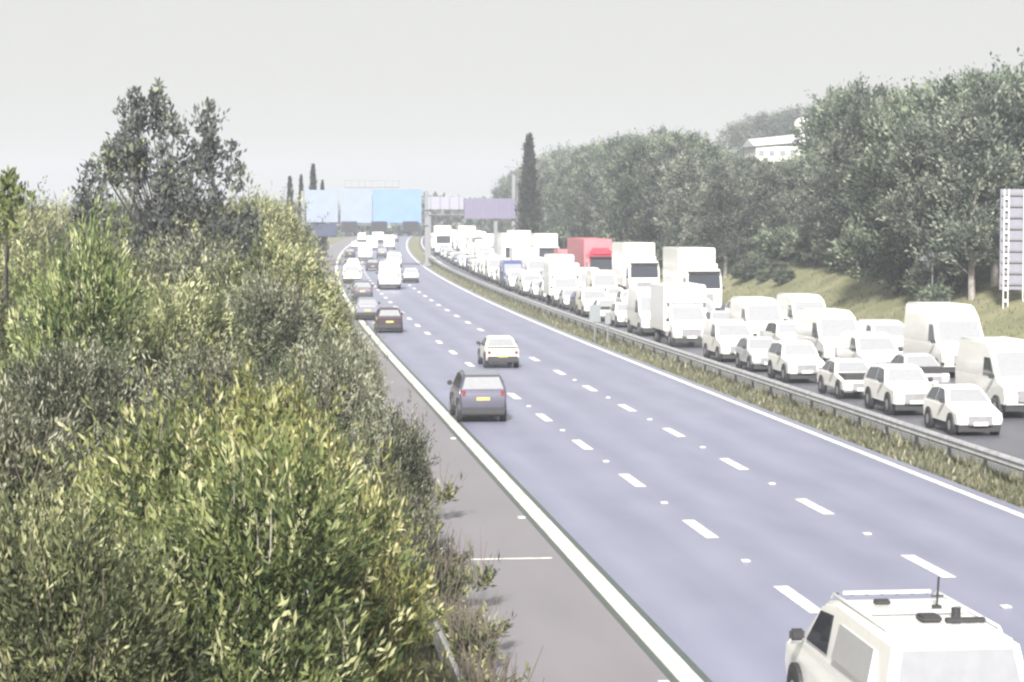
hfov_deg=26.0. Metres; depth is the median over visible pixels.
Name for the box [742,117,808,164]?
hillside building
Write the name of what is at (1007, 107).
ash tree
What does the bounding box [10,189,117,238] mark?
shrub
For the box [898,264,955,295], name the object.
bush
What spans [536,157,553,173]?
ash tree
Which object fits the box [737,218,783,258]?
bush
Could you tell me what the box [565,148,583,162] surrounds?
ash tree
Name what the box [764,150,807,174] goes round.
birch tree
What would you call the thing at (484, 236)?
box truck
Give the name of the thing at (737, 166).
oak tree
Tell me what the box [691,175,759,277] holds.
ash tree
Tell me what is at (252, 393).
shrub
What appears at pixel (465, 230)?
lorry
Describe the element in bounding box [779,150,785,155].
window
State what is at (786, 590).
road markings
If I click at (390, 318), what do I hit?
hatchback car
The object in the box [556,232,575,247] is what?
bush
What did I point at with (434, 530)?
weed clump
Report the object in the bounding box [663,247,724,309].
lorry
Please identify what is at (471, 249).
panel van
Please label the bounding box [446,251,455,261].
hatchback car
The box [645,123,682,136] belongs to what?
oak tree
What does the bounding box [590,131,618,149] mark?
birch tree
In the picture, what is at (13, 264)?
shrub
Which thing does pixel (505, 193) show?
birch tree
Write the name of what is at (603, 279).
panel van
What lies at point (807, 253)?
bush
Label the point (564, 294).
hatchback car
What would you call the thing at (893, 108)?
birch tree
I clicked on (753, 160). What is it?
ash tree
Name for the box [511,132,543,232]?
cypress tree
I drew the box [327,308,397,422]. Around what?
shrub
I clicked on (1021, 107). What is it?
oak tree
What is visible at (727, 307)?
suv car
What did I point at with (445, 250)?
suv car
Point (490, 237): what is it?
box truck
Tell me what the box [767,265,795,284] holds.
bush
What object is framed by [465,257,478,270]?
suv car
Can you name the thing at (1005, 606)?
road stud
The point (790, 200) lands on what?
ash tree
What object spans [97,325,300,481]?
shrub
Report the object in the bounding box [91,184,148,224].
shrub
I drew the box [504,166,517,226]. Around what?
street lamp
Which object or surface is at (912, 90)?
ash tree
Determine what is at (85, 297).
shrub
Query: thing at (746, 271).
bush
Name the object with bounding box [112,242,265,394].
shrub
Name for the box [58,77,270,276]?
poplar tree
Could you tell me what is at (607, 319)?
sign post
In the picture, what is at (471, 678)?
weed clump
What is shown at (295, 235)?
shrub
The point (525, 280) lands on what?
van
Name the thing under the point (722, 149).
birch tree
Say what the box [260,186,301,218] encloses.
shrub
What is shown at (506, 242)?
lorry
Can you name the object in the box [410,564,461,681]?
crash barrier
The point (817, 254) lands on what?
bush
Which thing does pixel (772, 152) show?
window
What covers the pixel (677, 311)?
box truck
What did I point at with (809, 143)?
oak tree
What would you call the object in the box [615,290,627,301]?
hatchback car
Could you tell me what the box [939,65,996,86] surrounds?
ash tree
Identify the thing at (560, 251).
box truck
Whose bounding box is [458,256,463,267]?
hatchback car
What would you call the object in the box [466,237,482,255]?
box truck
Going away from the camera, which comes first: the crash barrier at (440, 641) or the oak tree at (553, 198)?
the crash barrier at (440, 641)
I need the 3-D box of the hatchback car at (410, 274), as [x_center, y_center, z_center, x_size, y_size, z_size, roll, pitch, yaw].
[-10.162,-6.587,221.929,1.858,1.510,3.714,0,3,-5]
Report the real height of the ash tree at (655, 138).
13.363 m
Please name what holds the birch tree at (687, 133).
on the ground at (872, 309)
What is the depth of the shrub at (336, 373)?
43.36 m
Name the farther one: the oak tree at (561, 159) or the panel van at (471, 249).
the oak tree at (561, 159)
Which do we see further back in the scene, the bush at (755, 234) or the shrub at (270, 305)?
the bush at (755, 234)
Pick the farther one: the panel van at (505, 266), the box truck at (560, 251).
the box truck at (560, 251)
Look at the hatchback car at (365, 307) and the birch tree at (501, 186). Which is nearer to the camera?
the hatchback car at (365, 307)
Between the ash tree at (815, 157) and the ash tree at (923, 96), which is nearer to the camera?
the ash tree at (923, 96)
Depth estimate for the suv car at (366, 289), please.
174.96 m
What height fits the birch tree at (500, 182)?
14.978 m
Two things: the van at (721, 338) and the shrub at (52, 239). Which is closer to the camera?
the shrub at (52, 239)
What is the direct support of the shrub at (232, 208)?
on the ground at (872, 309)
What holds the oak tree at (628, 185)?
on the ground at (872, 309)
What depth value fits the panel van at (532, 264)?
220.04 m
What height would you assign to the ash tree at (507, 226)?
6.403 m
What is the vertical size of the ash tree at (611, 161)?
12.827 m
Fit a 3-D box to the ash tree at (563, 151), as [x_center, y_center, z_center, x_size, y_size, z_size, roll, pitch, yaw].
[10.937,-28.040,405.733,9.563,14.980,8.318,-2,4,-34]
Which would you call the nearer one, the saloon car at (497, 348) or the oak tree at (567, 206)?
the saloon car at (497, 348)
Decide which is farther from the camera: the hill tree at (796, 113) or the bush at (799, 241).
the hill tree at (796, 113)
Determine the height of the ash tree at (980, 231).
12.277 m
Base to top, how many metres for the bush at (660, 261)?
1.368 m
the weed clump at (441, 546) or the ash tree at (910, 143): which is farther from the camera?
the ash tree at (910, 143)
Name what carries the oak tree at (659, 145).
on the ground at (872, 309)
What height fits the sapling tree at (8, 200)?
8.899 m
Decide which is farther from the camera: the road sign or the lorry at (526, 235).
the lorry at (526, 235)
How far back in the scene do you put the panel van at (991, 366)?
76.29 m
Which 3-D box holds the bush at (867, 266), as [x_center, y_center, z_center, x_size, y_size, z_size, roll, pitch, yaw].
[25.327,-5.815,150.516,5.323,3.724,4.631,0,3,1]
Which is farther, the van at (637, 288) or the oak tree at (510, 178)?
the oak tree at (510, 178)
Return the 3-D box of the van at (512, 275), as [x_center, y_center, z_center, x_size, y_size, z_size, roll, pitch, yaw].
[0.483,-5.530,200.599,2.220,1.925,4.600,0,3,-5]
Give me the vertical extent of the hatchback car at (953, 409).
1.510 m
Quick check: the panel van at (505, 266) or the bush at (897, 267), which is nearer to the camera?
the bush at (897, 267)
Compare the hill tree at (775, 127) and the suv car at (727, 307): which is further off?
the hill tree at (775, 127)
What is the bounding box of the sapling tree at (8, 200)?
[0,166,44,319]
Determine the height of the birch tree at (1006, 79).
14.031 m
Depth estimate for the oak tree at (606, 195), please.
246.87 m
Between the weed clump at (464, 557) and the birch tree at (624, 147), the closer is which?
the weed clump at (464, 557)
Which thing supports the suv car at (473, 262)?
on the road at (1008, 439)
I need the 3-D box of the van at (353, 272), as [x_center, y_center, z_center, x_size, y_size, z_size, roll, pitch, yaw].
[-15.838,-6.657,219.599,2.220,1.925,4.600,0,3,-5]
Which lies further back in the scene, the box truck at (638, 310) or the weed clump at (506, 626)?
the box truck at (638, 310)
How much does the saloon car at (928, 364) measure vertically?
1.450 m
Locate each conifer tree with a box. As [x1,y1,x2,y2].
[285,176,294,214]
[296,174,306,236]
[305,163,322,258]
[318,180,329,261]
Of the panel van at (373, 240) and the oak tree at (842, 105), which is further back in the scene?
the panel van at (373, 240)
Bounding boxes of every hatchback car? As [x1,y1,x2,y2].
[344,248,355,257]
[346,258,360,264]
[352,297,379,319]
[372,307,402,332]
[401,268,418,282]
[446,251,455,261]
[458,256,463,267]
[473,262,478,275]
[490,268,496,282]
[515,276,518,292]
[529,280,540,298]
[558,288,576,308]
[570,291,576,312]
[604,287,622,299]
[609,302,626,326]
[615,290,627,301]
[706,310,729,318]
[735,336,774,371]
[923,384,1001,434]
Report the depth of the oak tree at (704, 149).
224.63 m
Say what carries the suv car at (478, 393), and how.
on the road at (716, 609)
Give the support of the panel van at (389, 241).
on the road at (716, 609)
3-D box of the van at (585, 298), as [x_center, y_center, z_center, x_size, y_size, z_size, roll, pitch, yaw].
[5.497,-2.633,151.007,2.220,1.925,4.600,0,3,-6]
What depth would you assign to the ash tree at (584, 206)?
279.20 m
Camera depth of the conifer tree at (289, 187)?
295.72 m
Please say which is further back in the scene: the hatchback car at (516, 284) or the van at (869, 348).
the hatchback car at (516, 284)
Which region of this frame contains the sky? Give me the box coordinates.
[0,0,1023,212]
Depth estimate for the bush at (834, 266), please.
161.38 m
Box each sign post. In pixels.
[589,305,600,342]
[605,315,610,345]
[919,253,946,291]
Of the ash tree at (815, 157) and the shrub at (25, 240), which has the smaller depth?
the shrub at (25, 240)
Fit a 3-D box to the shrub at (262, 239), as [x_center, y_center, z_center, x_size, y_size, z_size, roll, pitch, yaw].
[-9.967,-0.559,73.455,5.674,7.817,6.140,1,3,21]
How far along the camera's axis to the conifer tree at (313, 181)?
298.02 m
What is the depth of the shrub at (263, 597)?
22.93 m
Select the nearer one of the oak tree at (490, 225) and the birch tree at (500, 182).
the oak tree at (490, 225)
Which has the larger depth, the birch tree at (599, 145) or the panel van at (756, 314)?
the birch tree at (599, 145)
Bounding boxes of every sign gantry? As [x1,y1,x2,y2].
[301,180,430,265]
[428,175,515,260]
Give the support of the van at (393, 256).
on the road at (716, 609)
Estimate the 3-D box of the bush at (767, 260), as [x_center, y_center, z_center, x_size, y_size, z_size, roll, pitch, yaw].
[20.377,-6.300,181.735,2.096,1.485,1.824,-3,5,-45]
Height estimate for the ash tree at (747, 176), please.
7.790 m
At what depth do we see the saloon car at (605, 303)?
144.40 m
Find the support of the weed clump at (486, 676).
on the ground at (872, 309)
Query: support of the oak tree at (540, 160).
on the ground at (872, 309)
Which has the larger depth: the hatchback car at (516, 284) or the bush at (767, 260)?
the hatchback car at (516, 284)
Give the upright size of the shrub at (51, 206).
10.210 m
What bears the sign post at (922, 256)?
on the ground at (872, 309)
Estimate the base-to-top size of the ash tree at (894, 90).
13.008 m
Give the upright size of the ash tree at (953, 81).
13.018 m
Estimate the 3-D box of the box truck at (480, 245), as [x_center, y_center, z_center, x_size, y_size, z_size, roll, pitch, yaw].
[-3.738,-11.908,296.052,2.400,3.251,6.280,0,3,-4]
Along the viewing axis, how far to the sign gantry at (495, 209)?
310.54 m
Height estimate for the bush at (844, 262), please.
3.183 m
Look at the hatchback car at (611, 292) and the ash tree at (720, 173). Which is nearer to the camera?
the hatchback car at (611, 292)
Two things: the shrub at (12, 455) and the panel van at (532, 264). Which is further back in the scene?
the panel van at (532, 264)
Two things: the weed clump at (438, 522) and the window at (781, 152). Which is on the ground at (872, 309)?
the weed clump at (438, 522)
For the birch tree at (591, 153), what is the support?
on the ground at (872, 309)
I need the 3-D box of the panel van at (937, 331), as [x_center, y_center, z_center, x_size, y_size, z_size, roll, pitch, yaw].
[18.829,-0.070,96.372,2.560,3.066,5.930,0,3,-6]
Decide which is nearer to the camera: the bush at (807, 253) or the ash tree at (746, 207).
the bush at (807, 253)
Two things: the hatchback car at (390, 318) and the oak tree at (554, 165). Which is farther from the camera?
the oak tree at (554, 165)
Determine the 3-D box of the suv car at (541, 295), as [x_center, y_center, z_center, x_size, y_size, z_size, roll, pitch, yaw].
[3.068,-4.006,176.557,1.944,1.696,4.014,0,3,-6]
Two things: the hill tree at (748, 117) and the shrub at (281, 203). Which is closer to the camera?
the shrub at (281, 203)
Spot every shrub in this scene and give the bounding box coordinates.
[0,155,161,404]
[0,198,75,278]
[0,208,50,243]
[0,216,62,316]
[0,238,40,395]
[0,301,186,496]
[0,326,269,576]
[0,374,97,555]
[0,427,246,681]
[1,175,65,235]
[4,184,71,223]
[9,202,184,325]
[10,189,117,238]
[14,197,120,262]
[39,184,119,229]
[47,343,465,681]
[53,215,185,263]
[57,198,150,244]
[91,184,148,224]
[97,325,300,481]
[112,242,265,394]
[120,195,217,244]
[123,204,291,319]
[135,365,455,681]
[143,194,221,224]
[171,208,271,265]
[177,185,281,244]
[178,210,390,413]
[179,328,431,593]
[193,177,274,229]
[195,176,322,259]
[205,257,332,389]
[220,200,360,304]
[226,180,337,272]
[249,187,313,229]
[252,323,398,448]
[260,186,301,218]
[262,235,355,317]
[315,258,371,348]
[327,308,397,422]
[339,381,449,583]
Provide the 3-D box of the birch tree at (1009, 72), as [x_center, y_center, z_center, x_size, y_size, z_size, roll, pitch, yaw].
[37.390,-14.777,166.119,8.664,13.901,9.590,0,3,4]
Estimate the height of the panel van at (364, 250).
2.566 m
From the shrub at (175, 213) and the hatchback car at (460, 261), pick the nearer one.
the shrub at (175, 213)
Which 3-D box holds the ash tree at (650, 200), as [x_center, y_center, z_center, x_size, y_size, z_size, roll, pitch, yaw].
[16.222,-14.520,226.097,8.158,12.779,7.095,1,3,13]
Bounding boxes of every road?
[338,235,1023,681]
[419,236,1023,477]
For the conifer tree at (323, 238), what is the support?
on the ground at (872, 309)
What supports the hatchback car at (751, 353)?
on the road at (1008, 439)
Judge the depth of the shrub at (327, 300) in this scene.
60.91 m
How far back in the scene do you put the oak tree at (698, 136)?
265.38 m
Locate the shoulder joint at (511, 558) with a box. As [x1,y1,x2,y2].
[460,557,551,670]
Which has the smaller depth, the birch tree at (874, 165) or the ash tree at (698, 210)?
the birch tree at (874, 165)
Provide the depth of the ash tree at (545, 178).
331.09 m
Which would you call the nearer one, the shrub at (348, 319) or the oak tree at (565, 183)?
the shrub at (348, 319)
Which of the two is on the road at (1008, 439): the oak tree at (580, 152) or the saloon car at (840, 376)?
the saloon car at (840, 376)
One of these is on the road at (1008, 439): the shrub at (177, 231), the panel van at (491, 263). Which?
the panel van at (491, 263)
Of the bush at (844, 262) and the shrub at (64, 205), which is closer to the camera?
the shrub at (64, 205)
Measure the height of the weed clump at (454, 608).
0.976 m
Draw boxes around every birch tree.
[490,180,502,197]
[492,177,516,228]
[492,182,516,232]
[496,170,511,187]
[539,140,578,161]
[541,144,574,161]
[557,139,607,192]
[558,149,581,165]
[564,178,586,237]
[574,141,609,177]
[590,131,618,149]
[595,177,634,241]
[606,133,662,242]
[613,127,661,168]
[655,126,690,138]
[707,144,732,160]
[708,141,743,163]
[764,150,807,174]
[774,148,817,221]
[825,89,922,296]
[839,77,934,230]
[964,52,1023,85]
[989,47,1023,98]
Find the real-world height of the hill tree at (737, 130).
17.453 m
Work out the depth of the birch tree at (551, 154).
443.09 m
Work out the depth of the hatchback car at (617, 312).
136.55 m
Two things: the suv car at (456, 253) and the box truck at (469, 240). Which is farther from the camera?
the box truck at (469, 240)
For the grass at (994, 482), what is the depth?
72.97 m
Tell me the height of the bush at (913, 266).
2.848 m
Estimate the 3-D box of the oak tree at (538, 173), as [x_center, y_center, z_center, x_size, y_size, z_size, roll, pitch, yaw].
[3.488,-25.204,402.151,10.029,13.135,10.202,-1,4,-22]
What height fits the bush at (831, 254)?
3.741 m
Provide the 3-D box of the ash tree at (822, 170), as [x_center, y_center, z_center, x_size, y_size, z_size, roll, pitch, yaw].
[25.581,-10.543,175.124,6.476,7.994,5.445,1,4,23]
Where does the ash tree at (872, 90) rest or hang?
on the ground at (872, 309)
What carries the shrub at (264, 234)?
on the ground at (872, 309)
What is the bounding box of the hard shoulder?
[316,236,679,681]
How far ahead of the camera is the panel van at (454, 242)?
369.30 m
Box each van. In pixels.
[342,264,362,283]
[357,233,366,241]
[357,242,372,260]
[366,235,378,248]
[375,261,400,289]
[382,235,395,249]
[385,252,401,266]
[453,236,456,249]
[470,243,473,255]
[484,256,504,280]
[499,260,522,287]
[505,269,526,290]
[518,273,541,295]
[523,257,543,272]
[575,288,610,316]
[579,267,598,287]
[585,270,619,288]
[626,287,649,298]
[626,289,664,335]
[702,319,756,361]
[706,298,718,311]
[729,296,786,335]
[776,293,825,320]
[785,577,1023,681]
[796,308,858,362]
[837,331,902,365]
[857,319,903,352]
[903,302,982,371]
[955,336,1023,417]
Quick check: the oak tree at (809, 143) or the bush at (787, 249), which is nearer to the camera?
the bush at (787, 249)
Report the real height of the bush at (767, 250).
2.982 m
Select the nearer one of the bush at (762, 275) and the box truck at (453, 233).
the bush at (762, 275)
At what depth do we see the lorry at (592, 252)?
201.08 m
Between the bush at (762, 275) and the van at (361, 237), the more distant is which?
the van at (361, 237)
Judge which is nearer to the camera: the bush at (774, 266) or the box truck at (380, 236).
the bush at (774, 266)
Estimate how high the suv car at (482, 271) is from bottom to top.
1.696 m
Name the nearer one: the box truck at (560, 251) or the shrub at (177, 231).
the shrub at (177, 231)
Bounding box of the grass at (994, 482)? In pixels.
[392,256,1023,681]
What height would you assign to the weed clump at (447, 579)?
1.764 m
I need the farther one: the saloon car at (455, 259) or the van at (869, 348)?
the saloon car at (455, 259)
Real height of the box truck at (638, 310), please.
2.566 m
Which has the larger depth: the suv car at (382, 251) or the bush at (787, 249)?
the suv car at (382, 251)
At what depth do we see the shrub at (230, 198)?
121.43 m
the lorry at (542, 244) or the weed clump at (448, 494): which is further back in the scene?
the lorry at (542, 244)
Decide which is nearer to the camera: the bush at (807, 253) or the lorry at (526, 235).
the bush at (807, 253)
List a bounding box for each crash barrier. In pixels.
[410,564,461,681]
[423,252,1023,484]
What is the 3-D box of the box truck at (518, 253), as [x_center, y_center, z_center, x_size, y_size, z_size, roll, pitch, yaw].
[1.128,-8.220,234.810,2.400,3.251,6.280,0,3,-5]
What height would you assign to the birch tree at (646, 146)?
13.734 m
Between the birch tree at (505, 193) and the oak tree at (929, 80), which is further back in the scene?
the birch tree at (505, 193)
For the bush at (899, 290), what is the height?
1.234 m
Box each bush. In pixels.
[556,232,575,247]
[655,239,687,259]
[656,258,662,268]
[715,244,737,264]
[726,244,759,263]
[730,256,762,282]
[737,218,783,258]
[737,223,771,254]
[742,249,771,270]
[754,268,771,281]
[755,245,786,261]
[760,255,771,268]
[762,218,797,260]
[766,260,788,273]
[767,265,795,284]
[780,224,805,264]
[791,226,816,263]
[800,233,822,264]
[811,235,831,265]
[819,232,851,270]
[821,235,846,272]
[836,240,868,269]
[849,253,884,278]
[865,241,916,278]
[878,249,922,295]
[893,282,906,295]
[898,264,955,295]
[903,260,962,289]
[914,279,955,301]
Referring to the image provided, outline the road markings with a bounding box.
[360,236,1023,612]
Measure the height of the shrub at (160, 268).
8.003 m
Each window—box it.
[758,150,764,155]
[769,150,774,155]
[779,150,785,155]
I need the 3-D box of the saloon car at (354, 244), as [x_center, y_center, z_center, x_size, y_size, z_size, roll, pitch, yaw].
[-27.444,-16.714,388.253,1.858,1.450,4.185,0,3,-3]
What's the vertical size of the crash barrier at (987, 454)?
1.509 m
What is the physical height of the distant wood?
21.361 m
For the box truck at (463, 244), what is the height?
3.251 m
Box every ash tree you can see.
[500,214,518,232]
[507,173,536,226]
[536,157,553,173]
[536,166,572,232]
[541,159,578,247]
[556,147,576,159]
[564,144,585,156]
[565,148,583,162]
[566,161,611,236]
[588,166,626,242]
[592,170,635,239]
[602,141,632,167]
[632,135,693,239]
[642,133,668,237]
[645,152,715,263]
[657,144,716,245]
[679,195,716,260]
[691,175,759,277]
[694,157,735,214]
[699,191,755,249]
[723,155,747,173]
[724,158,774,189]
[732,169,781,218]
[736,154,775,176]
[738,160,796,236]
[767,156,816,228]
[788,163,847,248]
[792,163,840,230]
[806,146,821,177]
[809,87,894,235]
[831,84,888,112]
[871,82,917,105]
[876,107,990,292]
[887,82,938,102]
[888,82,966,137]
[904,94,1023,300]
[906,73,970,108]
[922,68,1023,285]
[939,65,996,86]
[948,70,1023,102]
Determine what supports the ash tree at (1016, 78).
on the ground at (872, 309)
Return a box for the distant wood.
[238,191,498,236]
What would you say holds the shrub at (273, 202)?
on the ground at (872, 309)
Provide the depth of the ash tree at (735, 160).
236.70 m
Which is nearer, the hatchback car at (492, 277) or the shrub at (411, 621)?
the shrub at (411, 621)
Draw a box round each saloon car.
[350,241,358,247]
[365,259,379,270]
[452,255,458,265]
[476,335,518,367]
[592,298,615,316]
[817,358,868,398]
[887,352,949,384]
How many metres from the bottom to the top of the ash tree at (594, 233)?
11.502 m
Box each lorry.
[433,226,450,255]
[457,226,474,251]
[497,233,524,259]
[507,230,530,241]
[530,233,558,256]
[567,238,611,269]
[612,242,661,289]
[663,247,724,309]
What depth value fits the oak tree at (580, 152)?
320.45 m
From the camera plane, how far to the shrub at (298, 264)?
77.82 m
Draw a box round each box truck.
[372,232,383,243]
[451,230,456,240]
[461,236,476,254]
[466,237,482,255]
[474,239,492,258]
[478,234,493,238]
[487,236,493,249]
[510,248,533,264]
[543,262,581,305]
[544,254,573,261]
[554,249,566,253]
[650,282,709,346]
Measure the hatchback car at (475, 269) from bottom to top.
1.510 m
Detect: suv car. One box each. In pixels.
[349,280,373,300]
[376,247,387,257]
[391,234,398,241]
[442,248,453,259]
[447,370,506,421]
[451,252,463,263]
[462,256,474,269]
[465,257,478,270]
[470,259,484,273]
[477,262,484,276]
[481,263,483,278]
[495,268,498,284]
[538,280,550,301]
[725,300,730,310]
[764,320,796,339]
[767,340,824,382]
[863,363,932,414]
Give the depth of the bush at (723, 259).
193.13 m
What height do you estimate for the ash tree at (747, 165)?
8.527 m
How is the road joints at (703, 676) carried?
on the road at (716, 609)
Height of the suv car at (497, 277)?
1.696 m
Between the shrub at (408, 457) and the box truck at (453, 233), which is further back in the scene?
the box truck at (453, 233)
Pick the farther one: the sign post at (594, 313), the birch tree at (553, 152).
the birch tree at (553, 152)
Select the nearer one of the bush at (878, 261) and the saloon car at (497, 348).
the saloon car at (497, 348)
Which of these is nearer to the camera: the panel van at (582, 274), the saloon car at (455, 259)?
the panel van at (582, 274)
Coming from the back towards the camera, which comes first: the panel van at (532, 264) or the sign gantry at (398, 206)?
the sign gantry at (398, 206)
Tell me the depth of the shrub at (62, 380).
38.91 m
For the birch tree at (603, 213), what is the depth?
264.19 m
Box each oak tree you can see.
[483,196,493,229]
[486,219,501,232]
[502,167,521,185]
[506,157,548,196]
[509,168,540,224]
[537,152,575,209]
[540,159,577,241]
[549,149,576,172]
[549,161,594,240]
[554,140,596,176]
[557,166,582,235]
[577,130,639,171]
[595,136,676,244]
[599,143,643,241]
[606,130,637,149]
[638,125,711,220]
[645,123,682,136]
[670,130,725,153]
[678,138,739,175]
[728,153,768,174]
[785,80,844,160]
[803,72,896,180]
[879,61,1023,280]
[887,74,946,103]
[1012,83,1023,178]
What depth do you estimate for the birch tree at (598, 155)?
297.87 m
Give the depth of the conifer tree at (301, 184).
299.89 m
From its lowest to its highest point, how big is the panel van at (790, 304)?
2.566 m
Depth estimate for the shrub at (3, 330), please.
46.34 m
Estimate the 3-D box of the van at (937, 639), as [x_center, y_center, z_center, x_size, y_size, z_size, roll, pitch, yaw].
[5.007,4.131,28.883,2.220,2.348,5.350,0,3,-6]
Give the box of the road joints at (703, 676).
[342,290,711,681]
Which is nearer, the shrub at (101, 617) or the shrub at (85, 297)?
the shrub at (101, 617)
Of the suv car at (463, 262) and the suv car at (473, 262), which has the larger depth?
the suv car at (463, 262)
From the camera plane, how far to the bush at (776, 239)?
179.44 m
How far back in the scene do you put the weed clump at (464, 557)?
42.02 m
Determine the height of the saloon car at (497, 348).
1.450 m
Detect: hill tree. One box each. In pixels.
[713,118,759,161]
[724,112,772,158]
[735,108,793,156]
[772,103,810,145]
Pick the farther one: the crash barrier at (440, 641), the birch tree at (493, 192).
the birch tree at (493, 192)
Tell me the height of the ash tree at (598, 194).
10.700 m
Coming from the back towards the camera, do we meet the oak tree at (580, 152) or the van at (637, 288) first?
the oak tree at (580, 152)
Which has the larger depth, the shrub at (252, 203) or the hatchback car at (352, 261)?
the hatchback car at (352, 261)
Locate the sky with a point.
(440, 96)
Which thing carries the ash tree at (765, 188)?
on the ground at (872, 309)
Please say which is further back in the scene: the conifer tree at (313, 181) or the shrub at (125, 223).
the conifer tree at (313, 181)
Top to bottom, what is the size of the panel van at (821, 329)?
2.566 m
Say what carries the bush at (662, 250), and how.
on the ground at (872, 309)
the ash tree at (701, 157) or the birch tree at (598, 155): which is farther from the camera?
the birch tree at (598, 155)
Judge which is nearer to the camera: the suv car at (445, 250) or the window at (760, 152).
the suv car at (445, 250)
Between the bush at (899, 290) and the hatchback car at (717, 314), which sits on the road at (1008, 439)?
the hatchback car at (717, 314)
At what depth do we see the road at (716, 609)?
54.41 m
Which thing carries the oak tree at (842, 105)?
on the ground at (872, 309)
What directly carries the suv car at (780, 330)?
on the road at (1008, 439)
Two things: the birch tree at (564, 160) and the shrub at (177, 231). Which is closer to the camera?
the shrub at (177, 231)
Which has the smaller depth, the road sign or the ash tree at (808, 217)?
the road sign
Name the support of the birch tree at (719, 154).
on the ground at (872, 309)
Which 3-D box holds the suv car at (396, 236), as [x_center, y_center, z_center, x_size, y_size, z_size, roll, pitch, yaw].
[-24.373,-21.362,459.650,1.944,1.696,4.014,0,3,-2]
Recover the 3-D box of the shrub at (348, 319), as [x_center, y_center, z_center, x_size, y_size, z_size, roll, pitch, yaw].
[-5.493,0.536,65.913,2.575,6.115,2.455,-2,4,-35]
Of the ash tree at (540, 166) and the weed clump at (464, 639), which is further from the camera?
the ash tree at (540, 166)
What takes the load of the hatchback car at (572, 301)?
on the road at (1008, 439)
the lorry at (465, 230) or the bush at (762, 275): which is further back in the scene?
the lorry at (465, 230)
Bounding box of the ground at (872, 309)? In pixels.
[310,231,1023,681]
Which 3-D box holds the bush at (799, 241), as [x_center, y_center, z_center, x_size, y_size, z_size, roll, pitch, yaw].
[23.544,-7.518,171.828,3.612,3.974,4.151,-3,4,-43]
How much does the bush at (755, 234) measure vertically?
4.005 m
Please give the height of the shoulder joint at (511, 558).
0.001 m
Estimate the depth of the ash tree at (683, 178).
210.84 m
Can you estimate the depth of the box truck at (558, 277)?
166.91 m
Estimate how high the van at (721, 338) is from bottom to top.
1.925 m
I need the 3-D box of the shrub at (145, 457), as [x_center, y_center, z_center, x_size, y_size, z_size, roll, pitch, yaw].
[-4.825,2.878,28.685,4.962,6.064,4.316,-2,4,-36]
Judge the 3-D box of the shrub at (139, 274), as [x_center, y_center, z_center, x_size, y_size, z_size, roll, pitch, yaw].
[-11.146,0.247,59.334,5.208,8.018,5.635,-1,3,-12]
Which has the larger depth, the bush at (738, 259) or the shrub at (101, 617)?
the bush at (738, 259)
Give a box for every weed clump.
[407,497,441,547]
[413,451,464,505]
[413,591,506,670]
[417,521,467,583]
[420,593,513,650]
[421,525,501,607]
[424,502,445,533]
[424,527,472,566]
[430,643,532,681]
[432,588,484,621]
[432,645,544,681]
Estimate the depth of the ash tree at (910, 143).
132.06 m
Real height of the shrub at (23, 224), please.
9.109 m
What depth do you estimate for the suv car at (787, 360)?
91.66 m
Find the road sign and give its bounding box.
[999,189,1023,308]
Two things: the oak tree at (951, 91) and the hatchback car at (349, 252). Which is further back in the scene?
the hatchback car at (349, 252)
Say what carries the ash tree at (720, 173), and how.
on the ground at (872, 309)
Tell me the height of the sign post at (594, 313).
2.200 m
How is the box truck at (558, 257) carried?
on the road at (1008, 439)
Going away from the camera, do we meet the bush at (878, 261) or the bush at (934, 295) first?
the bush at (934, 295)
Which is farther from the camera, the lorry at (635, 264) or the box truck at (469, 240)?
the box truck at (469, 240)
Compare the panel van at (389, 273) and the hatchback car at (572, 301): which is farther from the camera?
the panel van at (389, 273)
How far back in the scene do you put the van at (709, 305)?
132.06 m
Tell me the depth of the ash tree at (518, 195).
390.74 m
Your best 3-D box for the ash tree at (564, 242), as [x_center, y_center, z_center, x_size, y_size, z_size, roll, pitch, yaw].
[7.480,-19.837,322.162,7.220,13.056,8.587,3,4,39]
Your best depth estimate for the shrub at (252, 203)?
120.63 m
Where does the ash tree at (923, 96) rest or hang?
on the ground at (872, 309)

